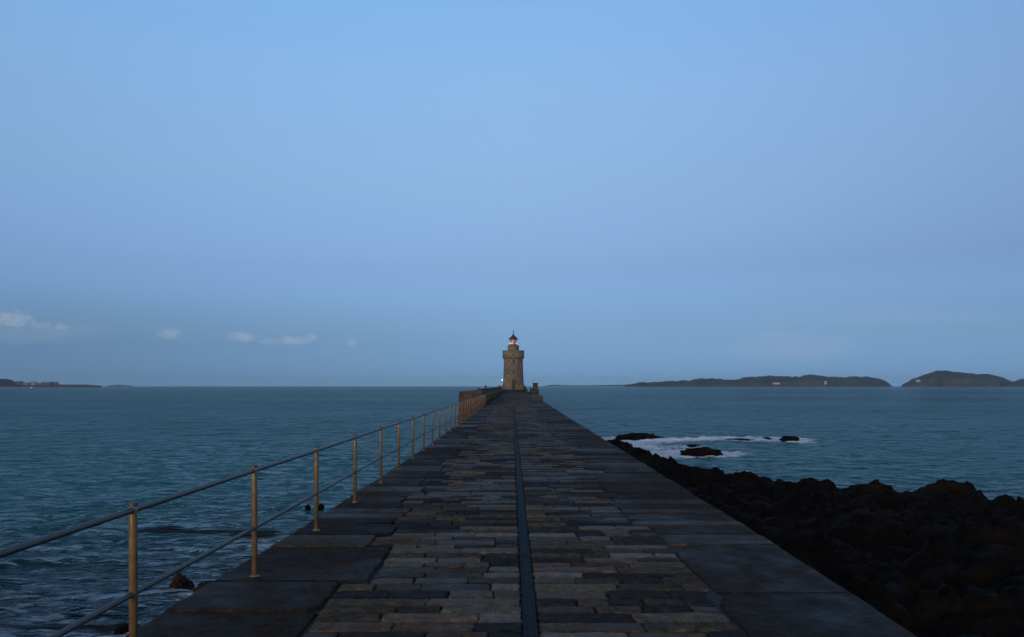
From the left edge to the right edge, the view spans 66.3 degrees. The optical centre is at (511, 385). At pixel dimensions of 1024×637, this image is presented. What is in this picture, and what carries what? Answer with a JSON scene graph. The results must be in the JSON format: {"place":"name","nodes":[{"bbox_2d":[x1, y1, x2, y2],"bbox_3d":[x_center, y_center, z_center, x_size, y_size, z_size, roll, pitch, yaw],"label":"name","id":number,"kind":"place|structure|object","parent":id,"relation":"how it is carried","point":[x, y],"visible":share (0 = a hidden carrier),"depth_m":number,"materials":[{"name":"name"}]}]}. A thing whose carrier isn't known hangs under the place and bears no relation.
{"place":"outdoors","nodes":[
{"label":"outdoors","id":0,"kind":"place"},
{"bbox_2d":[0,379,60,386],"bbox_3d":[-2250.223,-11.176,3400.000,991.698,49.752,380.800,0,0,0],"label":"headland","id":1,"kind":"structure","parent":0,"point":[7,383],"depth_m":3237.80,"materials":[{"name":"grey stone"}]},
{"bbox_2d":[0,386,1023,636],"bbox_3d":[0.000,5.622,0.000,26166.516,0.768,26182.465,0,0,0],"label":"sea","id":2,"kind":"structure","parent":0,"point":[72,456],"depth_m":69.82,"materials":[{"name":"liquid"}]},
{"bbox_2d":[35,384,100,386],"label":"harbour wall","id":3,"kind":"structure","parent":2,"relation":"in","point":[46,385],"depth_m":3194.00,"materials":[{"name":"stone"}]},
{"bbox_2d":[114,623,128,634],"bbox_3d":[-9.005,5.717,18.182,0.319,0.391,0.555,0,0,0],"label":"sea rock","id":4,"kind":"object","parent":2,"relation":"in","point":[121,629],"visible":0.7,"depth_m":18.03,"materials":[{"name":"black stone"}]},
{"bbox_2d":[169,573,193,588],"bbox_3d":[-9.250,5.726,21.899,0.667,0.968,0.882,0,0,0],"label":"sea rock","id":5,"kind":"object","parent":2,"relation":"in","point":[179,581],"visible":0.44,"depth_m":21.73,"materials":[{"name":"brown stone"}]},
{"bbox_2d":[193,580,212,591],"bbox_3d":[-8.443,5.717,21.606,0.598,0.671,0.745,0,0,0],"label":"sea rock","id":6,"kind":"object","parent":2,"relation":"in","point":[202,584],"visible":0.11,"depth_m":21.47,"materials":[{"name":"brown stone"}]},
{"bbox_2d":[305,504,310,510],"bbox_3d":[-9.487,5.705,36.418,0.267,0.418,0.457,0,0,0],"label":"sea rock","id":7,"kind":"object","parent":2,"relation":"in","point":[307,507],"visible":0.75,"depth_m":36.29,"materials":[{"name":"black stone"}]},
{"bbox_2d":[319,504,324,510],"bbox_3d":[-8.973,5.713,36.829,0.317,0.362,0.522,0,0,0],"label":"sea rock","id":8,"kind":"object","parent":2,"relation":"on","point":[321,507],"visible":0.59,"depth_m":36.70,"materials":[{"name":"black stone"}]},
{"bbox_2d":[125,392,916,636],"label":"breakwater","id":9,"kind":"object","parent":2,"relation":"in","point":[512,514],"visible":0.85,"depth_m":7.48,"materials":[{"name":"stone"}]},
{"bbox_2d":[0,389,502,636],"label":"railing","id":10,"kind":"object","parent":9,"relation":"on","point":[131,512],"visible":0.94,"depth_m":6.05,"materials":[{"name":"metal"}]},
{"bbox_2d":[457,387,501,424],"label":"parapet wall","id":11,"kind":"structure","parent":9,"relation":"on","point":[466,395],"depth_m":67.00,"materials":[{"name":"stone"}]},
{"bbox_2d":[502,330,524,391],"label":"lighthouse","id":12,"kind":"object","parent":9,"relation":"on","point":[513,358],"visible":0.97,"depth_m":207.74,"materials":[{"name":"stone"}]},
{"bbox_2d":[512,379,515,389],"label":"door","id":13,"kind":"structure","parent":12,"relation":"in","point":[513,381],"depth_m":206.95,"materials":[{"name":"black metal"}]},
{"bbox_2d":[530,388,538,394],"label":"end wall","id":14,"kind":"structure","parent":9,"relation":"on","point":[534,391],"depth_m":148.00,"materials":[{"name":"stone"}]},
{"bbox_2d":[530,395,542,400],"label":"stone block","id":15,"kind":"structure","parent":9,"relation":"on","point":[536,397],"depth_m":87.00,"materials":[{"name":"grey stone"}]},
{"bbox_2d":[615,433,664,440],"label":"sea rock","id":16,"kind":"object","parent":2,"relation":"in","point":[635,436],"visible":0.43,"depth_m":83.32,"materials":[{"name":"black stone"}]},
{"bbox_2d":[687,444,700,447],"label":"sea rock","id":17,"kind":"object","parent":2,"relation":"in","point":[692,445],"visible":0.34,"depth_m":72.28,"materials":[{"name":"black stone"}]},
{"bbox_2d":[680,447,722,456],"bbox_3d":[15.525,5.702,64.714,3.982,1.422,2.444,0,0,0],"label":"sea rock","id":18,"kind":"object","parent":2,"relation":"in","point":[700,451],"visible":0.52,"depth_m":63.99,"materials":[{"name":"black stone"}]},
{"bbox_2d":[725,438,752,440],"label":"sea rock","id":19,"kind":"object","parent":2,"relation":"in","point":[741,439],"visible":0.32,"depth_m":80.99,"materials":[{"name":"black stone"}]},
{"bbox_2d":[779,436,799,441],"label":"sea rock","id":20,"kind":"object","parent":2,"relation":"in","point":[787,438],"visible":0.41,"depth_m":81.07,"materials":[{"name":"black stone"}]},
{"bbox_2d":[0,0,1023,385],"label":"sky","id":21,"kind":"structure","parent":0,"point":[193,192],"materials":[{"name":"blue"}]},
{"bbox_2d":[547,385,623,385],"bbox_3d":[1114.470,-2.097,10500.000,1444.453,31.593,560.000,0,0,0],"label":"island","id":22,"kind":"structure","parent":0,"point":[585,385],"depth_m":10313.20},
{"bbox_2d":[624,374,891,386],"bbox_3d":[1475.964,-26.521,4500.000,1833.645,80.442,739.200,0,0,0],"label":"island","id":23,"kind":"structure","parent":0,"point":[809,380],"depth_m":4212.96,"materials":[{"name":"green plant"}]},
{"bbox_2d":[607,439,1023,636],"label":"rocky shore","id":24,"kind":"structure","parent":0,"point":[943,557],"depth_m":22.80,"materials":[{"name":"black stone"}]},
{"bbox_2d":[901,370,1023,386],"bbox_3d":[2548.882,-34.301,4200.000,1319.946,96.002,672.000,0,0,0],"label":"island","id":25,"kind":"structure","parent":0,"point":[944,378],"depth_m":3931.43,"materials":[{"name":"green plant"}]}
]}

